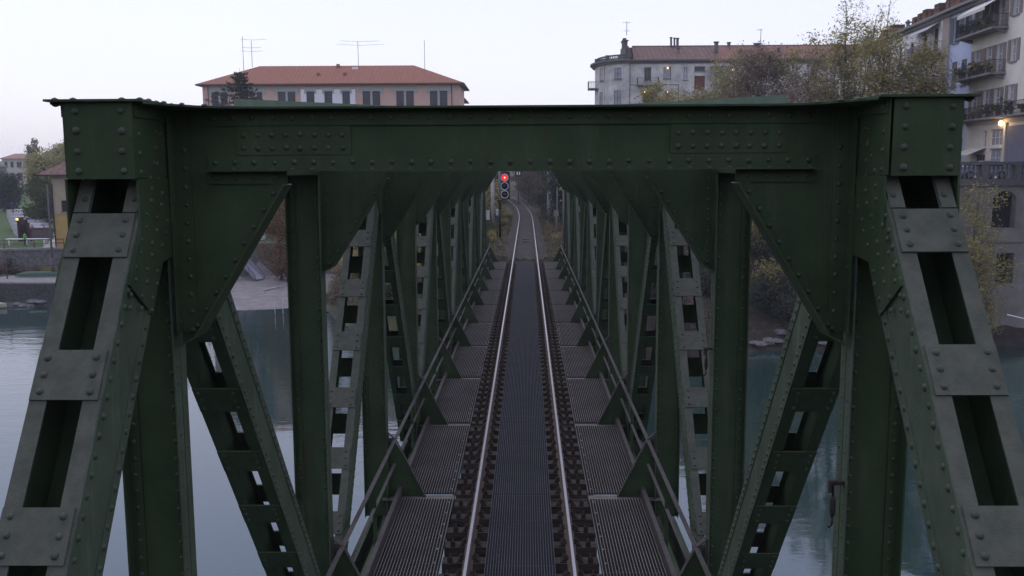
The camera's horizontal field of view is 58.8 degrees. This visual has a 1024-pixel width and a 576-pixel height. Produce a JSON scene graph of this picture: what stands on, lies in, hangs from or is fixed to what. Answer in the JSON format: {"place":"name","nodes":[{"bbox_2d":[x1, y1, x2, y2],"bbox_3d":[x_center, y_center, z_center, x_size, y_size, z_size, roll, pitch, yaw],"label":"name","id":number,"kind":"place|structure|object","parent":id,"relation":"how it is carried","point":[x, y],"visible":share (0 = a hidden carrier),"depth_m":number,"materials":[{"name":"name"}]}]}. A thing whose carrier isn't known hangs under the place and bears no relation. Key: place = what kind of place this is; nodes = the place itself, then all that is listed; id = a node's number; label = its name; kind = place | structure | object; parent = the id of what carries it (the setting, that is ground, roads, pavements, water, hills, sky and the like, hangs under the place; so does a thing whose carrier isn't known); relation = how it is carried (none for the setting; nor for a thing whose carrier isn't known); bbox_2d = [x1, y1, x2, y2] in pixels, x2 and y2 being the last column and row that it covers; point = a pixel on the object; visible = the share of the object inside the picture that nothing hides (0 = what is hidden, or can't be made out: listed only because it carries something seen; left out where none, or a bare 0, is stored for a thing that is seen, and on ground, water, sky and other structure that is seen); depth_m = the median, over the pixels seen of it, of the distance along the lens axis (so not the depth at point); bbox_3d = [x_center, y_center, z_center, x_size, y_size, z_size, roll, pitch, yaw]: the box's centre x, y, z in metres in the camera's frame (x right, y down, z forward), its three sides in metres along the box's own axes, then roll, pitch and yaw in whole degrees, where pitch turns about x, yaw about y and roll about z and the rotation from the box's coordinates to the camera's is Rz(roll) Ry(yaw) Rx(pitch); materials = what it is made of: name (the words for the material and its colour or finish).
{"place":"outdoors","nodes":[
{"label":"outdoors","id":0,"kind":"place"},
{"bbox_2d":[30,227,53,237],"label":"terrace wall","id":1,"kind":"structure","parent":0,"point":[40,232],"depth_m":124.86,"materials":[{"name":"concrete"}]},
{"bbox_2d":[0,0,945,160],"label":"sky","id":2,"kind":"structure","parent":0,"point":[505,52],"materials":[{"name":"white"}]},
{"bbox_2d":[0,306,1023,575],"bbox_3d":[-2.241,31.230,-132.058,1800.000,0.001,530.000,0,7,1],"label":"river water","id":3,"kind":"structure","parent":0,"point":[224,544],"depth_m":45.24,"materials":[{"name":"teal liquid"}]},
{"bbox_2d":[0,161,1023,358],"bbox_3d":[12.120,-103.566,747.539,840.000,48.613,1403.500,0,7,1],"label":"ground","id":4,"kind":"structure","parent":0,"point":[248,293],"depth_m":91.17,"materials":[{"name":"beige plant"}]},
{"bbox_2d":[0,256,23,273],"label":"shrub","id":5,"kind":"object","parent":4,"relation":"on","point":[8,264],"visible":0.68,"depth_m":103.74,"materials":[{"name":"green plant"}]},
{"bbox_2d":[0,171,25,211],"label":"park tree","id":6,"kind":"object","parent":4,"relation":"on","point":[10,191],"visible":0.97,"depth_m":177.88,"materials":[{"name":"green plant"}]},
{"bbox_2d":[0,154,38,184],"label":"building","id":7,"kind":"structure","parent":4,"relation":"on","point":[12,163],"depth_m":298.88,"materials":[{"name":"grey paint"}]},
{"bbox_2d":[5,238,49,244],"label":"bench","id":8,"kind":"object","parent":4,"relation":"on","point":[10,242],"visible":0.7,"depth_m":113.24,"materials":[{"name":"white paint"}]},
{"bbox_2d":[0,275,55,302],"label":"dock","id":9,"kind":"object","parent":4,"relation":"on","point":[13,288],"visible":0.18,"depth_m":95.66,"materials":[{"name":"concrete"}]},
{"bbox_2d":[15,271,57,276],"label":"canoe","id":10,"kind":"object","parent":9,"relation":"on","point":[39,274],"visible":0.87,"depth_m":100.15,"materials":[{"name":"green"}]},
{"bbox_2d":[46,184,54,271],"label":"lamp post","id":11,"kind":"object","parent":9,"relation":"on","point":[52,262],"visible":0.94,"depth_m":100.53,"materials":[{"name":"grey"}]},
{"bbox_2d":[7,209,54,236],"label":"park steps","id":12,"kind":"structure","parent":4,"relation":"on","point":[11,216],"depth_m":136.27,"materials":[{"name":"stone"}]},
{"bbox_2d":[23,138,41,177],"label":"poplar tree","id":13,"kind":"object","parent":4,"relation":"on","point":[34,145],"visible":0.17,"depth_m":229.97,"materials":[{"name":"green plant"}]},
{"bbox_2d":[15,171,53,224],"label":"park tree","id":14,"kind":"object","parent":4,"relation":"on","point":[36,191],"visible":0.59,"depth_m":136.70,"materials":[{"name":"green plant"}]},
{"bbox_2d":[18,144,56,206],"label":"park tree","id":15,"kind":"object","parent":4,"relation":"on","point":[32,164],"visible":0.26,"depth_m":169.41,"materials":[{"name":"green plant"}]},
{"bbox_2d":[35,137,64,178],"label":"park tree","id":16,"kind":"object","parent":4,"relation":"on","point":[59,152],"visible":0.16,"depth_m":166.79,"materials":[{"name":"green plant"}]},
{"bbox_2d":[34,162,68,246],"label":"riverside house","id":17,"kind":"structure","parent":4,"relation":"on","point":[57,173],"depth_m":105.57,"materials":[{"name":"yellow paint"}]},
{"bbox_2d":[61,200,66,212],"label":"window","id":18,"kind":"structure","parent":17,"relation":"in","point":[64,209],"depth_m":105.80,"materials":[{"name":"grey"}]},
{"bbox_2d":[0,242,357,276],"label":"quay wall","id":19,"kind":"structure","parent":4,"relation":"on","point":[33,257],"depth_m":105.42,"materials":[{"name":"stone"}]},
{"bbox_2d":[0,234,276,248],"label":"quay railing","id":20,"kind":"object","parent":19,"relation":"on","point":[34,243],"visible":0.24,"depth_m":105.32,"materials":[{"name":"grey"}]},
{"bbox_2d":[204,72,284,234],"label":"spruce tree","id":21,"kind":"object","parent":4,"relation":"on","point":[239,78],"visible":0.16,"depth_m":125.60,"materials":[{"name":"green plant"}]},
{"bbox_2d":[244,258,263,279],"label":"beach ramp","id":22,"kind":"structure","parent":4,"relation":"on","point":[252,270],"depth_m":109.66,"materials":[{"name":"concrete"}]},
{"bbox_2d":[251,200,286,281],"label":"park tree","id":23,"kind":"object","parent":4,"relation":"on","point":[278,269],"visible":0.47,"depth_m":106.91,"materials":[{"name":"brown plant"}]},
{"bbox_2d":[195,36,469,105],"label":"school building","id":24,"kind":"structure","parent":4,"relation":"on","point":[399,85],"depth_m":147.74,"materials":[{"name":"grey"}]},
{"bbox_2d":[212,92,218,105],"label":"window","id":25,"kind":"structure","parent":24,"relation":"in","point":[213,98],"depth_m":148.26,"materials":[{"name":"grey"}]},
{"bbox_2d":[278,92,285,100],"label":"window","id":26,"kind":"structure","parent":24,"relation":"in","point":[281,95],"depth_m":148.01,"materials":[{"name":"grey"}]},
{"bbox_2d":[288,92,294,100],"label":"window","id":27,"kind":"structure","parent":24,"relation":"in","point":[291,95],"depth_m":148.01,"materials":[{"name":"grey"}]},
{"bbox_2d":[306,91,314,101],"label":"window","id":28,"kind":"structure","parent":24,"relation":"in","point":[310,95],"depth_m":147.68,"materials":[{"name":"grey"}]},
{"bbox_2d":[324,91,331,102],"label":"window","id":29,"kind":"structure","parent":24,"relation":"in","point":[327,94],"depth_m":147.61,"materials":[{"name":"grey"}]},
{"bbox_2d":[342,91,349,103],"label":"window","id":30,"kind":"structure","parent":24,"relation":"in","point":[345,94],"depth_m":147.58,"materials":[{"name":"grey"}]},
{"bbox_2d":[363,91,369,104],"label":"window","id":31,"kind":"structure","parent":24,"relation":"in","point":[366,94],"depth_m":147.83,"materials":[{"name":"grey"}]},
{"bbox_2d":[373,91,379,104],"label":"window","id":32,"kind":"structure","parent":24,"relation":"in","point":[376,94],"depth_m":147.83,"materials":[{"name":"grey"}]},
{"bbox_2d":[396,91,403,105],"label":"window","id":33,"kind":"structure","parent":24,"relation":"in","point":[399,94],"depth_m":147.76,"materials":[{"name":"grey"}]},
{"bbox_2d":[406,91,413,105],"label":"window","id":34,"kind":"structure","parent":24,"relation":"in","point":[409,94],"depth_m":147.74,"materials":[{"name":"grey"}]},
{"bbox_2d":[430,91,437,105],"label":"window","id":35,"kind":"structure","parent":24,"relation":"in","point":[433,94],"depth_m":147.68,"materials":[{"name":"grey"}]},
{"bbox_2d":[440,91,447,105],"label":"window","id":36,"kind":"structure","parent":24,"relation":"in","point":[443,94],"depth_m":147.65,"materials":[{"name":"grey"}]},
{"bbox_2d":[326,263,341,296],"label":"shrub","id":37,"kind":"object","parent":4,"relation":"on","point":[336,273],"visible":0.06,"depth_m":94.50,"materials":[{"name":"brown plant"}]},
{"bbox_2d":[327,260,356,299],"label":"shrub","id":38,"kind":"object","parent":4,"relation":"on","point":[336,285],"visible":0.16,"depth_m":91.97,"materials":[{"name":"brown plant"}]},
{"bbox_2d":[331,253,358,282],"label":"shrub","id":39,"kind":"object","parent":4,"relation":"on","point":[354,274],"visible":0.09,"depth_m":96.39,"materials":[{"name":"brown plant"}]},
{"bbox_2d":[385,266,417,298],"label":"shrub","id":40,"kind":"object","parent":4,"relation":"on","point":[388,288],"visible":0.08,"depth_m":76.65,"materials":[{"name":"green plant"}]},
{"bbox_2d":[486,211,489,238],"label":"relay box","id":41,"kind":"object","parent":4,"relation":"on","point":[487,215],"visible":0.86,"depth_m":73.93,"materials":[{"name":"grey"}]},
{"bbox_2d":[490,179,494,223],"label":"line pole","id":42,"kind":"object","parent":4,"relation":"on","point":[492,191],"visible":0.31,"depth_m":91.57,"materials":[{"name":"concrete"}]},
{"bbox_2d":[485,179,500,210],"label":"tree","id":43,"kind":"object","parent":4,"relation":"on","point":[487,197],"visible":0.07,"depth_m":97.11,"materials":[{"name":"yellow plant"}]},
{"bbox_2d":[498,171,509,237],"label":"railway signal","id":44,"kind":"object","parent":4,"relation":"on","point":[505,185],"visible":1,"depth_m":75.59,"materials":[{"name":"grey metal"}]},
{"bbox_2d":[515,171,521,204],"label":"marker board","id":45,"kind":"object","parent":4,"relation":"on","point":[518,174],"visible":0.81,"depth_m":148.88,"materials":[{"name":"white metal"}]},
{"bbox_2d":[510,171,530,198],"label":"tree","id":46,"kind":"object","parent":4,"relation":"on","point":[515,180],"visible":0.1,"depth_m":176.24,"materials":[{"name":"brown plant"}]},
{"bbox_2d":[511,171,537,202],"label":"tree","id":47,"kind":"object","parent":4,"relation":"on","point":[522,188],"visible":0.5,"depth_m":161.12,"materials":[{"name":"brown plant"}]},
{"bbox_2d":[525,171,545,192],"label":"tree","id":48,"kind":"object","parent":4,"relation":"on","point":[532,180],"visible":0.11,"depth_m":156.99,"materials":[{"name":"brown plant"}]},
{"bbox_2d":[527,171,555,212],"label":"ivy tree","id":49,"kind":"object","parent":4,"relation":"on","point":[539,199],"visible":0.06,"depth_m":116.63,"materials":[{"name":"green plant"}]},
{"bbox_2d":[534,171,564,221],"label":"ivy tree","id":50,"kind":"object","parent":4,"relation":"on","point":[552,185],"visible":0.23,"depth_m":97.18,"materials":[{"name":"green plant"}]},
{"bbox_2d":[547,172,551,212],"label":"line pole","id":51,"kind":"object","parent":4,"relation":"on","point":[548,202],"visible":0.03,"depth_m":103.33,"materials":[{"name":"metal"}]},
{"bbox_2d":[545,205,562,224],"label":"shrub","id":52,"kind":"object","parent":4,"relation":"on","point":[560,215],"visible":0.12,"depth_m":91.57,"materials":[{"name":"green plant"}]},
{"bbox_2d":[326,207,789,342],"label":"undergrowth","id":53,"kind":"object","parent":4,"relation":"on","point":[547,239],"visible":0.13,"depth_m":74.43,"materials":[{"name":"green plant"}]},
{"bbox_2d":[625,247,686,303],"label":"shrub","id":54,"kind":"object","parent":4,"relation":"on","point":[654,291],"visible":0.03,"depth_m":66.93,"materials":[{"name":"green plant"}]},
{"bbox_2d":[634,79,682,102],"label":"tree","id":55,"kind":"object","parent":4,"relation":"on","point":[650,94],"visible":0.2,"depth_m":108.47,"materials":[{"name":"green plant"}]},
{"bbox_2d":[675,85,716,100],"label":"tree","id":56,"kind":"object","parent":4,"relation":"on","point":[695,96],"visible":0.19,"depth_m":104.43,"materials":[{"name":"green plant"}]},
{"bbox_2d":[683,296,708,320],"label":"shrub","id":57,"kind":"object","parent":4,"relation":"on","point":[688,298],"visible":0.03,"depth_m":68.14,"materials":[{"name":"brown plant"}]},
{"bbox_2d":[689,262,710,296],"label":"shrub","id":58,"kind":"object","parent":4,"relation":"on","point":[707,289],"visible":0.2,"depth_m":74.32,"materials":[{"name":"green plant"}]},
{"bbox_2d":[702,43,763,98],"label":"tree","id":59,"kind":"object","parent":4,"relation":"on","point":[722,76],"visible":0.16,"depth_m":100.92,"materials":[{"name":"green plant"}]},
{"bbox_2d":[751,221,769,252],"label":"shrub","id":60,"kind":"object","parent":4,"relation":"on","point":[757,235],"visible":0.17,"depth_m":80.42,"materials":[{"name":"green plant"}]},
{"bbox_2d":[754,341,767,347],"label":"boulder","id":61,"kind":"object","parent":4,"relation":"on","point":[760,344],"visible":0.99,"depth_m":70.27,"materials":[{"name":"stone"}]},
{"bbox_2d":[714,40,808,101],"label":"tree","id":62,"kind":"object","parent":4,"relation":"on","point":[755,64],"visible":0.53,"depth_m":95.07,"materials":[{"name":"green plant"}]},
{"bbox_2d":[751,219,777,264],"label":"shrub","id":63,"kind":"object","parent":4,"relation":"on","point":[768,251],"visible":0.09,"depth_m":79.54,"materials":[{"name":"green plant"}]},
{"bbox_2d":[750,253,788,295],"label":"shrub","id":64,"kind":"object","parent":4,"relation":"on","point":[770,267],"visible":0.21,"depth_m":74.55,"materials":[{"name":"green plant"}]},
{"bbox_2d":[749,270,796,314],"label":"shrub","id":65,"kind":"object","parent":4,"relation":"on","point":[771,298],"visible":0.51,"depth_m":73.18,"materials":[{"name":"green plant"}]},
{"bbox_2d":[750,269,796,318],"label":"shrub","id":66,"kind":"object","parent":4,"relation":"on","point":[776,311],"visible":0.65,"depth_m":72.83,"materials":[{"name":"green plant"}]},
{"bbox_2d":[761,258,797,319],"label":"shrub","id":67,"kind":"object","parent":4,"relation":"on","point":[782,291],"visible":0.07,"depth_m":72.80,"materials":[{"name":"green plant"}]},
{"bbox_2d":[774,329,786,334],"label":"boulder","id":68,"kind":"object","parent":4,"relation":"on","point":[781,331],"visible":0.98,"depth_m":71.69,"materials":[{"name":"stone"}]},
{"bbox_2d":[763,49,844,102],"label":"tree","id":69,"kind":"object","parent":4,"relation":"on","point":[791,99],"visible":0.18,"depth_m":86.75,"materials":[{"name":"green plant"}]},
{"bbox_2d":[761,9,898,101],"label":"tree","id":70,"kind":"object","parent":4,"relation":"on","point":[854,86],"visible":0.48,"depth_m":91.44,"materials":[{"name":"green plant"}]},
{"bbox_2d":[819,0,889,100],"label":"tree","id":71,"kind":"object","parent":4,"relation":"on","point":[842,72],"visible":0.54,"depth_m":88.52,"materials":[{"name":"green plant"}]},
{"bbox_2d":[870,0,901,87],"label":"tree","id":72,"kind":"object","parent":4,"relation":"on","point":[889,7],"visible":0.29,"depth_m":90.44,"materials":[{"name":"green plant"}]},
{"bbox_2d":[835,9,950,97],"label":"apartment building","id":73,"kind":"structure","parent":4,"relation":"on","point":[927,22],"depth_m":95.03,"materials":[{"name":"grey"}]},
{"bbox_2d":[844,13,958,97],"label":"tree","id":74,"kind":"object","parent":4,"relation":"on","point":[887,83],"visible":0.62,"depth_m":82.31,"materials":[{"name":"green plant"}]},
{"bbox_2d":[900,30,959,93],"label":"tree","id":75,"kind":"object","parent":4,"relation":"on","point":[927,84],"visible":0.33,"depth_m":81.23,"materials":[{"name":"green plant"}]},
{"bbox_2d":[933,1,972,177],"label":"apartment building","id":76,"kind":"structure","parent":4,"relation":"on","point":[959,52],"depth_m":86.05,"materials":[{"name":"grey"}]},
{"bbox_2d":[951,62,956,87],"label":"window","id":77,"kind":"structure","parent":76,"relation":"in","point":[954,63],"depth_m":87.20,"materials":[{"name":"glass"}]},
{"bbox_2d":[945,0,1023,178],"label":"apartment building","id":78,"kind":"structure","parent":4,"relation":"on","point":[999,43],"depth_m":77.97,"materials":[{"name":"painted plaster"},{"name":"roof tile"},{"name":"glass"}]},
{"bbox_2d":[984,90,989,116],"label":"window","id":79,"kind":"structure","parent":78,"relation":"in","point":[987,91],"depth_m":80.33,"materials":[{"name":"grey"}]},
{"bbox_2d":[981,61,994,71],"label":"potted plant","id":80,"kind":"object","parent":78,"relation":"on","point":[990,66],"visible":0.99,"depth_m":77.10,"materials":[{"name":"green plant"}]},
{"bbox_2d":[990,148,1001,176],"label":"window","id":81,"kind":"structure","parent":78,"relation":"in","point":[996,154],"depth_m":78.55,"materials":[{"name":"grey"}]},
{"bbox_2d":[989,97,1003,115],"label":"potted plant","id":82,"kind":"object","parent":78,"relation":"on","point":[993,107],"visible":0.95,"depth_m":76.14,"materials":[{"name":"green plant"}]},
{"bbox_2d":[991,129,1002,145],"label":"window","id":83,"kind":"structure","parent":78,"relation":"in","point":[997,134],"depth_m":78.38,"materials":[{"name":"grey"}]},
{"bbox_2d":[995,88,1000,115],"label":"window","id":84,"kind":"structure","parent":78,"relation":"in","point":[998,89],"depth_m":78.24,"materials":[{"name":"grey"}]},
{"bbox_2d":[998,43,1002,71],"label":"window","id":85,"kind":"structure","parent":78,"relation":"in","point":[1000,45],"depth_m":77.88,"materials":[{"name":"grey"}]},
{"bbox_2d":[1001,0,1005,25],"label":"window","id":86,"kind":"structure","parent":78,"relation":"in","point":[1003,1],"depth_m":77.39,"materials":[{"name":"grey"}]},
{"bbox_2d":[1003,99,1015,113],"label":"potted plant","id":87,"kind":"object","parent":78,"relation":"on","point":[1008,107],"visible":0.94,"depth_m":73.89,"materials":[{"name":"green plant"}]},
{"bbox_2d":[1008,39,1016,62],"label":"window","id":88,"kind":"structure","parent":78,"relation":"in","point":[1015,40],"depth_m":75.37,"materials":[{"name":"grey"}]},
{"bbox_2d":[1005,124,1023,178],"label":"garage door","id":89,"kind":"structure","parent":78,"relation":"in","point":[1015,133],"depth_m":74.53,"materials":[{"name":"grey metal"}]},
{"bbox_2d":[1011,0,1019,16],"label":"window","id":90,"kind":"structure","parent":78,"relation":"in","point":[1017,1],"depth_m":74.91,"materials":[{"name":"grey"}]},
{"bbox_2d":[961,160,1009,178],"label":"balustrade","id":91,"kind":"object","parent":4,"relation":"on","point":[991,171],"visible":0.38,"depth_m":72.58,"materials":[{"name":"grey stone"}]},
{"bbox_2d":[959,175,1022,335],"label":"tree","id":92,"kind":"object","parent":4,"relation":"on","point":[977,256],"visible":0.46,"depth_m":68.85,"materials":[{"name":"green plant"}]},
{"bbox_2d":[959,162,1023,327],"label":"river wall","id":93,"kind":"structure","parent":4,"relation":"on","point":[1011,217],"depth_m":71.62,"materials":[{"name":"grey stone"}]},
{"bbox_2d":[995,253,1007,282],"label":"doorway","id":94,"kind":"structure","parent":93,"relation":"in","point":[1002,275],"depth_m":72.77,"materials":[{"name":"black metal"}]},
{"bbox_3d":[0.885,3.970,59.148,8.400,11.780,5.700,0,7,1],"label":"bridge abutment","id":95,"kind":"object","parent":4,"relation":"on","visible":0},
{"bbox_2d":[0,92,1023,575],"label":"railway bridge","id":96,"kind":"structure","parent":95,"relation":"on","point":[850,208],"depth_m":6.37,"materials":[{"name":"green paint"}]},
{"bbox_2d":[439,197,601,575],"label":"railway track","id":97,"kind":"structure","parent":96,"relation":"on","point":[574,542],"depth_m":18.17,"materials":[{"name":"brown metal"}]},
{"bbox_2d":[703,347,712,375],"bbox_3d":[2.312,0.874,10.739,0.106,0.348,0.051,0,7,1],"label":"hanging hook","id":98,"kind":"object","parent":96,"relation":"hanging from","point":[706,358],"visible":1,"depth_m":10.73,"materials":[{"name":"metal"}]},
{"bbox_2d":[827,480,844,527],"bbox_3d":[2.239,1.499,6.294,0.106,0.350,0.051,0,7,1],"label":"hanging hook","id":99,"kind":"object","parent":96,"relation":"hanging from","point":[831,489],"visible":1,"depth_m":6.28,"materials":[{"name":"metal"}]},
{"bbox_2d":[497,257,552,261],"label":"grass","id":100,"kind":"structure","parent":95,"relation":"on","point":[524,259],"depth_m":56.86,"materials":[{"name":"green plant"}]},
{"bbox_2d":[588,22,856,104],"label":"corner building","id":101,"kind":"structure","parent":0,"point":[623,75],"depth_m":132.08,"materials":[{"name":"grey paint"}]},
{"bbox_2d":[614,90,620,104],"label":"window","id":102,"kind":"structure","parent":101,"relation":"in","point":[617,94],"depth_m":132.71,"materials":[{"name":"grey"}]},
{"bbox_2d":[614,68,621,79],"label":"window","id":103,"kind":"structure","parent":101,"relation":"in","point":[617,71],"depth_m":132.29,"materials":[{"name":"grey"}]},
{"bbox_2d":[644,67,650,81],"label":"window","id":104,"kind":"structure","parent":101,"relation":"in","point":[647,70],"depth_m":131.96,"materials":[{"name":"grey"}]},
{"bbox_2d":[663,67,670,79],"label":"window","id":105,"kind":"structure","parent":101,"relation":"in","point":[667,72],"depth_m":131.92,"materials":[{"name":"grey"}]},
{"bbox_2d":[683,67,687,79],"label":"window","id":106,"kind":"structure","parent":101,"relation":"in","point":[685,69],"depth_m":131.87,"materials":[{"name":"grey"}]},
{"bbox_2d":[693,76,705,90],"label":"window","id":107,"kind":"structure","parent":101,"relation":"in","point":[699,81],"depth_m":132.00,"materials":[{"name":"brown wood"}]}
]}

